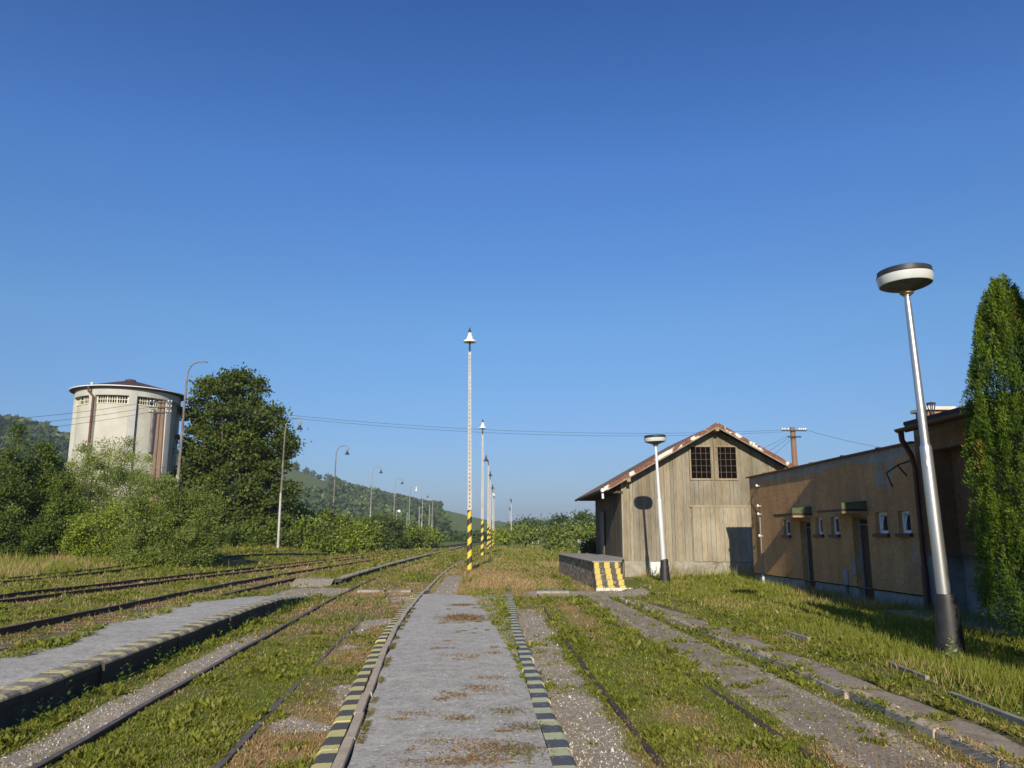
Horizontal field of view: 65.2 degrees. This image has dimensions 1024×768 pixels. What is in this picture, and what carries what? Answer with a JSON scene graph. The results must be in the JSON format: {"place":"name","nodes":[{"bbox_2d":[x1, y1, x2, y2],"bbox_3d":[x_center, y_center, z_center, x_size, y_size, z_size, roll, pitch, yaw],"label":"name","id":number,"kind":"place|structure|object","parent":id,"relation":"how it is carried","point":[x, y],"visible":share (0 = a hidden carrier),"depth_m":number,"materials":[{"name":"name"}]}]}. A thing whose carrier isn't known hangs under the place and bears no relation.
{"place":"outdoors","nodes":[
{"label":"outdoors","id":0,"kind":"place"},
{"bbox_2d":[0,466,1023,767],"bbox_3d":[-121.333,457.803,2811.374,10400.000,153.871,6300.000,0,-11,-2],"label":"ground","id":1,"kind":"structure","parent":0,"point":[566,712],"depth_m":9.96,"materials":[{"name":"grey gravel"}]},
{"bbox_2d":[0,467,63,558],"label":"bush","id":2,"kind":"object","parent":1,"relation":"on","point":[8,545],"visible":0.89,"depth_m":49.44,"materials":[{"name":"green plant"}]},
{"bbox_2d":[0,416,63,535],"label":"bush","id":3,"kind":"object","parent":1,"relation":"on","point":[17,463],"visible":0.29,"depth_m":53.51,"materials":[{"name":"green plant"}]},
{"bbox_2d":[9,487,88,557],"bbox_3d":[-29.539,8.892,51.022,4.494,4.727,4.167,-9,-14,38],"label":"bush","id":4,"kind":"object","parent":1,"relation":"on","point":[56,509],"visible":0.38,"depth_m":50.79,"materials":[{"name":"green plant"}]},
{"bbox_2d":[21,436,89,530],"bbox_3d":[-31.694,7.670,55.212,5.063,8.370,4.839,0,-11,-2],"label":"bush","id":5,"kind":"object","parent":1,"relation":"on","point":[50,459],"visible":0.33,"depth_m":54.92,"materials":[{"name":"green plant"}]},
{"bbox_2d":[57,498,140,561],"bbox_3d":[-24.721,8.744,48.190,5.340,4.208,3.163,0,-11,-2],"label":"bush","id":6,"kind":"object","parent":1,"relation":"on","point":[73,543],"visible":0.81,"depth_m":47.74,"materials":[{"name":"green plant"}]},
{"bbox_2d":[48,435,162,508],"bbox_3d":[-32.592,8.646,64.229,9.814,9.495,7.984,0,-11,-2],"label":"willow bush","id":7,"kind":"object","parent":1,"relation":"on","point":[130,456],"visible":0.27,"depth_m":64.40,"materials":[{"name":"green plant"}]},
{"bbox_2d":[0,414,211,508],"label":"wood on hill","id":8,"kind":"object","parent":1,"relation":"on","point":[62,439],"visible":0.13,"depth_m":662.06,"materials":[{"name":"green plant"}]},
{"bbox_2d":[35,457,180,542],"bbox_3d":[-28.248,8.543,56.061,9.652,6.905,7.692,0,-11,-2],"label":"willow bush","id":9,"kind":"object","parent":1,"relation":"on","point":[116,479],"visible":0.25,"depth_m":55.32,"materials":[{"name":"green plant"}]},
{"bbox_2d":[103,535,139,562],"bbox_3d":[-22.410,9.510,46.019,1.889,2.054,1.865,8,-13,-35],"label":"bush","id":10,"kind":"object","parent":1,"relation":"on","point":[120,550],"visible":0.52,"depth_m":45.90,"materials":[{"name":"green plant"}]},
{"bbox_2d":[85,491,162,559],"bbox_3d":[-22.964,8.787,49.198,6.420,4.421,4.560,9,-14,-38],"label":"bush","id":11,"kind":"object","parent":1,"relation":"on","point":[116,523],"visible":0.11,"depth_m":48.24,"materials":[{"name":"green plant"}]},
{"bbox_2d":[67,379,186,534],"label":"water tower","id":12,"kind":"structure","parent":1,"relation":"on","point":[141,427],"depth_m":76.37,"materials":[{"name":"beige concrete"}]},
{"bbox_2d":[76,396,88,406],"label":"window","id":13,"kind":"structure","parent":12,"relation":"in","point":[83,401],"depth_m":77.02,"materials":[{"name":"beige concrete"}]},
{"bbox_2d":[96,395,128,403],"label":"window","id":14,"kind":"structure","parent":12,"relation":"in","point":[108,399],"depth_m":76.24,"materials":[{"name":"beige concrete"}]},
{"bbox_2d":[137,397,164,406],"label":"window","id":15,"kind":"structure","parent":12,"relation":"in","point":[142,400],"depth_m":77.47,"materials":[{"name":"beige concrete"}]},
{"bbox_2d":[172,403,176,412],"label":"window","id":16,"kind":"structure","parent":12,"relation":"in","point":[173,405],"depth_m":80.80,"materials":[{"name":"grey glass"}]},
{"bbox_2d":[0,595,306,730],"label":"platform","id":17,"kind":"structure","parent":1,"relation":"on","point":[28,682],"depth_m":11.45,"materials":[{"name":"concrete"}]},
{"bbox_2d":[148,400,171,511],"bbox_3d":[-23.953,6.336,53.765,1.500,10.610,0.346,0,-11,-2],"label":"double telegraph pole","id":18,"kind":"object","parent":1,"relation":"on","point":[161,415],"visible":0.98,"depth_m":54.21,"materials":[{"name":"wood"}]},
{"bbox_2d":[0,401,151,419],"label":"overhead wire","id":19,"kind":"object","parent":18,"relation":"attached to","point":[75,412],"visible":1,"depth_m":49.32,"materials":[{"name":"grey metal"}]},
{"bbox_2d":[5,407,147,425],"bbox_3d":[-28.383,1.981,47.221,0.022,3.598,16.135,-6,-12,28],"label":"overhead wire","id":20,"kind":"object","parent":18,"relation":"attached to","point":[74,418],"visible":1,"depth_m":49.57,"materials":[{"name":"grey metal"}]},
{"bbox_2d":[7,412,148,431],"bbox_3d":[-28.383,2.335,47.153,0.022,3.598,16.135,-6,-12,28],"label":"overhead wire","id":21,"kind":"object","parent":18,"relation":"attached to","point":[73,424],"visible":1,"depth_m":49.45,"materials":[{"name":"grey metal"}]},
{"bbox_2d":[170,401,772,432],"bbox_3d":[-0.989,2.727,58.860,45.590,1.457,0.020,2,-11,-11],"label":"overhead wire","id":22,"kind":"object","parent":18,"relation":"attached to","point":[413,425],"visible":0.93,"depth_m":57.37,"materials":[{"name":"grey metal"}]},
{"bbox_2d":[175,404,771,435],"bbox_3d":[-0.989,2.902,58.827,45.590,1.515,0.020,2,-11,-11],"label":"overhead wire","id":23,"kind":"object","parent":18,"relation":"attached to","point":[449,430],"visible":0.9,"depth_m":57.88,"materials":[{"name":"grey metal"}]},
{"bbox_2d":[110,471,232,566],"bbox_3d":[-19.383,7.678,45.569,6.593,5.635,4.811,0,-11,-2],"label":"willow bush","id":24,"kind":"object","parent":1,"relation":"on","point":[166,546],"visible":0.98,"depth_m":44.76,"materials":[{"name":"green plant"}]},
{"bbox_2d":[172,361,207,533],"bbox_3d":[-19.878,4.693,49.187,1.433,12.552,0.251,0,-11,-2],"label":"yard lamp post","id":25,"kind":"object","parent":1,"relation":"on","point":[181,440],"visible":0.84,"depth_m":49.52,"materials":[{"name":"metal"}]},
{"bbox_2d":[195,513,241,536],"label":"bush","id":26,"kind":"object","parent":1,"relation":"on","point":[222,528],"depth_m":69.80,"materials":[{"name":"green plant"}]},
{"bbox_2d":[0,546,438,583],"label":"railway track","id":27,"kind":"structure","parent":1,"relation":"on","point":[114,571],"depth_m":41.11,"materials":[{"name":"brown metal"}]},
{"bbox_2d":[205,525,254,547],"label":"bush","id":28,"kind":"object","parent":1,"relation":"on","point":[236,539],"visible":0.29,"depth_m":67.06,"materials":[{"name":"green plant"}]},
{"bbox_2d":[0,541,479,650],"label":"railway track","id":29,"kind":"structure","parent":1,"relation":"on","point":[22,627],"depth_m":20.73,"materials":[{"name":"brown metal"}]},
{"bbox_2d":[0,541,480,603],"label":"railway track","id":30,"kind":"structure","parent":1,"relation":"on","point":[46,591],"depth_m":30.93,"materials":[{"name":"brown metal"}]},
{"bbox_2d":[170,362,311,532],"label":"maple tree","id":31,"kind":"object","parent":1,"relation":"on","point":[238,446],"visible":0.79,"depth_m":81.55,"materials":[{"name":"green plant"}]},
{"bbox_2d":[29,542,486,767],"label":"railway track","id":32,"kind":"structure","parent":1,"relation":"on","point":[95,734],"depth_m":8.80,"materials":[{"name":"brown metal"}]},
{"bbox_2d":[224,519,294,546],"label":"bush","id":33,"kind":"object","parent":1,"relation":"on","point":[265,535],"visible":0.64,"depth_m":74.85,"materials":[{"name":"green plant"}]},
{"bbox_2d":[277,418,302,547],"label":"yard lamp post","id":34,"kind":"object","parent":1,"relation":"on","point":[280,497],"visible":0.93,"depth_m":72.64,"materials":[{"name":"metal"}]},
{"bbox_2d":[306,470,316,476],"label":"hilltop tree","id":35,"kind":"object","parent":1,"relation":"on","point":[311,473],"visible":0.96,"depth_m":1104.71,"materials":[{"name":"green plant"}]},
{"bbox_2d":[282,510,349,550],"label":"bush","id":36,"kind":"object","parent":1,"relation":"on","point":[320,536],"visible":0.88,"depth_m":79.08,"materials":[{"name":"green plant"}]},
{"bbox_2d":[284,500,350,542],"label":"bush","id":37,"kind":"object","parent":1,"relation":"on","point":[326,513],"visible":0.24,"depth_m":89.44,"materials":[{"name":"green plant"}]},
{"bbox_2d":[209,476,453,533],"bbox_3d":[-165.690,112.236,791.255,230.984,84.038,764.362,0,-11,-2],"label":"wood on hill","id":38,"kind":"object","parent":1,"relation":"on","point":[353,499],"visible":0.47,"depth_m":663.07,"materials":[{"name":"green plant"}]},
{"bbox_2d":[332,445,348,512],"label":"yard lamp post","id":39,"kind":"object","parent":1,"relation":"on","point":[346,453],"visible":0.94,"depth_m":95.81,"materials":[{"name":"metal"}]},
{"bbox_2d":[335,511,378,551],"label":"bush","id":40,"kind":"object","parent":1,"relation":"on","point":[356,541],"visible":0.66,"depth_m":89.71,"materials":[{"name":"green plant"}]},
{"bbox_2d":[351,513,386,549],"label":"bush","id":41,"kind":"object","parent":1,"relation":"on","point":[375,532],"visible":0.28,"depth_m":97.41,"materials":[{"name":"green plant"}]},
{"bbox_2d":[290,546,461,586],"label":"platform","id":42,"kind":"structure","parent":1,"relation":"on","point":[325,581],"depth_m":34.10,"materials":[{"name":"concrete"}]},
{"bbox_2d":[370,466,381,516],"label":"yard lamp post","id":43,"kind":"object","parent":1,"relation":"on","point":[371,488],"visible":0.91,"depth_m":123.30,"materials":[{"name":"metal"}]},
{"bbox_2d":[360,510,409,549],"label":"bush","id":44,"kind":"object","parent":1,"relation":"on","point":[393,530],"visible":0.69,"depth_m":106.77,"materials":[{"name":"green plant"}]},
{"bbox_2d":[393,478,403,517],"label":"yard lamp post","id":45,"kind":"object","parent":1,"relation":"on","point":[394,494],"visible":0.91,"depth_m":148.90,"materials":[{"name":"metal"}]},
{"bbox_2d":[389,589,412,592],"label":"paving slab","id":46,"kind":"structure","parent":1,"relation":"on","point":[402,590],"depth_m":27.29,"materials":[{"name":"concrete"}]},
{"bbox_2d":[392,516,429,548],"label":"bush","id":47,"kind":"object","parent":1,"relation":"on","point":[413,535],"visible":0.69,"depth_m":116.23,"materials":[{"name":"green plant"}]},
{"bbox_2d":[408,486,416,524],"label":"yard lamp post","id":48,"kind":"object","parent":1,"relation":"on","point":[409,503],"visible":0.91,"depth_m":171.33,"materials":[{"name":"metal"}]},
{"bbox_2d":[421,493,427,525],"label":"yard lamp post","id":49,"kind":"object","parent":1,"relation":"on","point":[422,507],"visible":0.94,"depth_m":200.93,"materials":[{"name":"metal"}]},
{"bbox_2d":[410,520,446,547],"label":"bush","id":50,"kind":"object","parent":1,"relation":"on","point":[432,537],"visible":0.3,"depth_m":126.69,"materials":[{"name":"green plant"}]},
{"bbox_2d":[423,524,448,546],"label":"bush","id":51,"kind":"object","parent":1,"relation":"on","point":[440,541],"visible":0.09,"depth_m":134.89,"materials":[{"name":"green plant"}]},
{"bbox_2d":[311,560,577,767],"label":"platform","id":52,"kind":"structure","parent":1,"relation":"on","point":[417,673],"depth_m":8.53,"materials":[{"name":"concrete"}]},
{"bbox_2d":[355,602,554,767],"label":"stonecrop","id":53,"kind":"object","parent":52,"relation":"on","point":[461,617],"visible":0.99,"depth_m":7.18,"materials":[{"name":"brown plant"}]},
{"bbox_2d":[464,328,475,570],"bbox_3d":[-2.385,3.446,44.070,0.720,13.518,0.720,0,-11,-2],"label":"banded pole","id":54,"kind":"object","parent":1,"relation":"on","point":[469,340],"visible":1,"depth_m":43.77,"materials":[{"name":"metal"}]},
{"bbox_2d":[479,419,486,554],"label":"banded pole","id":55,"kind":"object","parent":1,"relation":"on","point":[482,426],"visible":0.97,"depth_m":71.00,"materials":[{"name":"metal"}]},
{"bbox_2d":[483,456,488,548],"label":"banded pole","id":56,"kind":"object","parent":1,"relation":"on","point":[486,459],"visible":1,"depth_m":101.68,"materials":[{"name":"metal"}]},
{"bbox_2d":[489,471,491,546],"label":"banded pole","id":57,"kind":"object","parent":1,"relation":"on","point":[490,475],"visible":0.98,"depth_m":127.19,"materials":[{"name":"metal"}]},
{"bbox_2d":[491,484,493,544],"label":"banded pole","id":58,"kind":"object","parent":1,"relation":"on","point":[492,488],"visible":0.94,"depth_m":160.00,"materials":[{"name":"metal"}]},
{"bbox_2d":[490,526,516,547],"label":"bush","id":59,"kind":"object","parent":1,"relation":"on","point":[500,537],"visible":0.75,"depth_m":126.97,"materials":[{"name":"green plant"}]},
{"bbox_2d":[439,529,574,541],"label":"scrub belt","id":60,"kind":"object","parent":1,"relation":"on","point":[456,536],"visible":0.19,"depth_m":257.81,"materials":[{"name":"green plant"}]},
{"bbox_2d":[500,515,517,529],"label":"broadleaf tree","id":61,"kind":"object","parent":1,"relation":"on","point":[508,525],"visible":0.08,"depth_m":246.18,"materials":[{"name":"green plant"}]},
{"bbox_2d":[510,499,511,529],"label":"banded pole","id":62,"kind":"object","parent":1,"relation":"on","point":[511,513],"visible":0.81,"depth_m":215.40,"materials":[{"name":"metal"}]},
{"bbox_2d":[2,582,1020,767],"bbox_3d":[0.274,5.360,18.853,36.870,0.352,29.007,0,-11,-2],"label":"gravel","id":63,"kind":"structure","parent":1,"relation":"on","point":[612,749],"depth_m":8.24,"materials":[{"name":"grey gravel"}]},
{"bbox_2d":[0,543,1023,767],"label":"turf","id":64,"kind":"structure","parent":1,"relation":"on","point":[656,699],"depth_m":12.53,"materials":[{"name":"green plant"}]},
{"bbox_2d":[357,589,385,592],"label":"paving slab","id":65,"kind":"structure","parent":64,"relation":"on","point":[370,590],"depth_m":27.42,"materials":[{"name":"concrete"}]},
{"bbox_2d":[0,591,1023,733],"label":"tall weeds","id":66,"kind":"object","parent":1,"relation":"on","point":[44,716],"visible":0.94,"depth_m":11.39,"materials":[{"name":"green plant"}]},
{"bbox_2d":[509,514,533,526],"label":"broadleaf tree","id":67,"kind":"object","parent":1,"relation":"on","point":[519,521],"visible":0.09,"depth_m":240.95,"materials":[{"name":"green plant"}]},
{"bbox_2d":[501,520,546,547],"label":"bush","id":68,"kind":"object","parent":1,"relation":"on","point":[524,535],"visible":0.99,"depth_m":117.46,"materials":[{"name":"green plant"}]},
{"bbox_2d":[520,514,545,525],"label":"broadleaf tree","id":69,"kind":"object","parent":1,"relation":"on","point":[536,521],"visible":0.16,"depth_m":236.01,"materials":[{"name":"green plant"}]},
{"bbox_2d":[527,521,549,545],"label":"bush","id":70,"kind":"object","parent":1,"relation":"on","point":[542,527],"visible":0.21,"depth_m":146.89,"materials":[{"name":"green plant"}]},
{"bbox_2d":[539,512,565,528],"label":"broadleaf tree","id":71,"kind":"object","parent":1,"relation":"on","point":[550,522],"visible":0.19,"depth_m":226.18,"materials":[{"name":"green plant"}]},
{"bbox_2d":[536,590,568,593],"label":"paving slab","id":72,"kind":"structure","parent":1,"relation":"on","point":[550,591],"depth_m":26.90,"materials":[{"name":"concrete"}]},
{"bbox_2d":[535,521,576,551],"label":"bush","id":73,"kind":"object","parent":1,"relation":"on","point":[556,539],"visible":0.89,"depth_m":92.79,"materials":[{"name":"green plant"}]},
{"bbox_2d":[554,512,569,526],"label":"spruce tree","id":74,"kind":"object","parent":1,"relation":"on","point":[562,518],"visible":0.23,"depth_m":226.29,"materials":[{"name":"green plant"}]},
{"bbox_2d":[554,517,592,547],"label":"bush","id":75,"kind":"object","parent":1,"relation":"on","point":[579,526],"visible":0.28,"depth_m":108.12,"materials":[{"name":"green plant"}]},
{"bbox_2d":[555,505,595,529],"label":"broadleaf tree","id":76,"kind":"object","parent":1,"relation":"on","point":[583,518],"visible":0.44,"depth_m":167.21,"materials":[{"name":"green plant"}]},
{"bbox_2d":[562,521,595,552],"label":"bush","id":77,"kind":"object","parent":1,"relation":"on","point":[590,532],"visible":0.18,"depth_m":73.64,"materials":[{"name":"green plant"}]},
{"bbox_2d":[566,534,595,552],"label":"bush","id":78,"kind":"object","parent":1,"relation":"on","point":[589,546],"visible":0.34,"depth_m":46.03,"materials":[{"name":"green plant"}]},
{"bbox_2d":[558,553,630,590],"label":"loading ramp","id":79,"kind":"structure","parent":1,"relation":"on","point":[599,572],"depth_m":30.94,"materials":[{"name":"concrete"}]},
{"bbox_2d":[644,434,669,581],"bbox_3d":[5.512,4.767,30.255,0.869,5.728,0.850,0,-11,-2],"label":"platform lamp","id":80,"kind":"object","parent":1,"relation":"on","point":[654,440],"visible":0.96,"depth_m":30.24,"materials":[{"name":"silver metal"}]},
{"bbox_2d":[537,594,832,767],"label":"railway track","id":81,"kind":"structure","parent":1,"relation":"on","point":[646,746],"depth_m":8.59,"materials":[{"name":"metal"}]},
{"bbox_2d":[575,422,795,576],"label":"goods shed","id":82,"kind":"structure","parent":1,"relation":"on","point":[705,489],"depth_m":35.35,"materials":[{"name":"beige wood"}]},
{"bbox_2d":[600,512,604,554],"bbox_3d":[4.559,7.516,40.307,0.040,2.120,0.940,0,-11,-2],"label":"sliding door","id":83,"kind":"structure","parent":82,"relation":"in","point":[601,513],"depth_m":40.17,"materials":[{"name":"grey metal"}]},
{"bbox_2d":[689,445,713,479],"bbox_3d":[8.446,3.515,35.724,1.060,1.550,0.071,0,-11,-2],"label":"window","id":84,"kind":"structure","parent":82,"relation":"in","point":[700,465],"depth_m":35.74,"materials":[{"name":"brown wood"}]},
{"bbox_2d":[690,505,753,561],"bbox_3d":[9.236,6.567,35.141,2.780,2.465,0.052,0,-11,-2],"label":"loading door","id":85,"kind":"structure","parent":82,"relation":"in","point":[737,542],"depth_m":35.14,"materials":[{"name":"beige wood"}]},
{"bbox_2d":[713,445,738,479],"bbox_3d":[9.565,3.524,35.771,1.060,1.550,0.071,0,-11,-2],"label":"window","id":86,"kind":"structure","parent":82,"relation":"in","point":[727,460],"depth_m":35.79,"materials":[{"name":"brown wood"}]},
{"bbox_2d":[782,427,806,465],"bbox_3d":[22.287,8.620,62.470,1.970,10.581,0.511,0,-11,-2],"label":"telegraph pole","id":87,"kind":"object","parent":1,"relation":"on","point":[792,430],"visible":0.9,"depth_m":63.09,"materials":[{"name":"wood"}]},
{"bbox_2d":[619,598,1023,767],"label":"kerbed path","id":88,"kind":"structure","parent":1,"relation":"on","point":[962,727],"depth_m":8.88,"materials":[{"name":"concrete"}]},
{"bbox_2d":[746,441,923,609],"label":"outbuilding","id":89,"kind":"structure","parent":1,"relation":"on","point":[846,523],"depth_m":23.08,"materials":[{"name":"brown paint"}]},
{"bbox_2d":[781,520,791,537],"bbox_3d":[9.467,4.961,27.424,0.270,0.610,0.740,0,-11,-2],"label":"window","id":90,"kind":"structure","parent":89,"relation":"in","point":[788,535],"depth_m":27.56,"materials":[{"name":"white glass"}]},
{"bbox_2d":[805,521,815,589],"bbox_3d":[9.709,5.560,25.727,0.100,2.280,0.850,0,-11,-2],"label":"door","id":91,"kind":"structure","parent":89,"relation":"in","point":[807,523],"depth_m":26.01,"materials":[{"name":"brown wood"}]},
{"bbox_2d":[813,517,823,536],"bbox_3d":[9.580,4.447,24.827,0.270,0.610,0.640,0,-11,-2],"label":"window","id":92,"kind":"structure","parent":89,"relation":"in","point":[821,534],"depth_m":24.99,"materials":[{"name":"white glass"}]},
{"bbox_2d":[828,517,840,536],"bbox_3d":[9.627,4.239,23.733,0.270,0.610,0.670,0,-11,-2],"label":"window","id":93,"kind":"structure","parent":89,"relation":"in","point":[836,523],"depth_m":23.88,"materials":[{"name":"white glass"}]},
{"bbox_2d":[858,517,874,599],"bbox_3d":[9.869,4.836,22.025,0.100,2.320,0.900,0,-11,-2],"label":"door","id":94,"kind":"structure","parent":89,"relation":"in","point":[862,521],"depth_m":22.26,"materials":[{"name":"brown wood"}]},
{"bbox_2d":[872,512,889,536],"bbox_3d":[9.764,3.683,20.991,0.305,0.640,0.770,0,-11,-2],"label":"window","id":95,"kind":"structure","parent":89,"relation":"in","point":[882,515],"depth_m":21.19,"materials":[{"name":"white glass"}]},
{"bbox_2d":[895,511,913,536],"bbox_3d":[9.813,3.469,19.863,0.305,0.640,0.710,0,-11,-2],"label":"window","id":96,"kind":"structure","parent":89,"relation":"in","point":[907,533],"depth_m":20.03,"materials":[{"name":"white glass"}]},
{"bbox_2d":[784,630,1023,726],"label":"edging row","id":97,"kind":"object","parent":1,"relation":"on","point":[1011,717],"visible":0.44,"depth_m":8.83,"materials":[{"name":"concrete"}]},
{"bbox_2d":[876,263,966,655],"bbox_3d":[6.321,1.161,12.330,0.850,6.121,0.850,0,-11,-2],"label":"platform lamp","id":98,"kind":"object","parent":1,"relation":"on","point":[906,280],"visible":0.98,"depth_m":12.22,"materials":[{"name":"silver metal"}]},
{"bbox_2d":[894,393,1023,621],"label":"station wing","id":99,"kind":"structure","parent":1,"relation":"on","point":[946,433],"depth_m":18.33,"materials":[{"name":"brown paint"}]},
{"bbox_2d":[910,406,955,418],"bbox_3d":[11.727,1.295,22.192,0.830,1.240,0.850,0,-11,-2],"label":"chimney","id":100,"kind":"object","parent":99,"relation":"on","point":[938,409],"visible":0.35,"depth_m":21.90,"materials":[{"name":"white metal"}]},
{"bbox_2d":[958,271,1023,633],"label":"thuja tree","id":101,"kind":"object","parent":1,"relation":"on","point":[1000,312],"visible":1,"depth_m":13.34,"materials":[{"name":"green plant"}]},
{"bbox_2d":[0,542,1023,712],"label":"grass","id":102,"kind":"structure","parent":0,"point":[1018,676],"depth_m":17.48,"materials":[{"name":"green plant"}]},
{"bbox_2d":[0,0,1023,521],"label":"sky","id":103,"kind":"structure","parent":0,"point":[641,218],"materials":[{"name":"blue"}]},
{"bbox_2d":[593,595,942,767],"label":"path","id":104,"kind":"structure","parent":0,"point":[740,674],"depth_m":8.87,"materials":[{"name":"grey gravel"}]},
{"bbox_2d":[926,402,935,414],"bbox_3d":[11.192,1.133,21.258,0.240,1.310,0.234,0,-11,-2],"label":"flue pipe","id":105,"kind":"object","parent":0,"point":[930,404],"visible":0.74,"depth_m":21.29,"materials":[{"name":"metal"}]},
{"bbox_2d":[883,610,1023,638],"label":"pavement","id":106,"kind":"structure","parent":0,"point":[969,624],"depth_m":15.81,"materials":[{"name":"concrete"}]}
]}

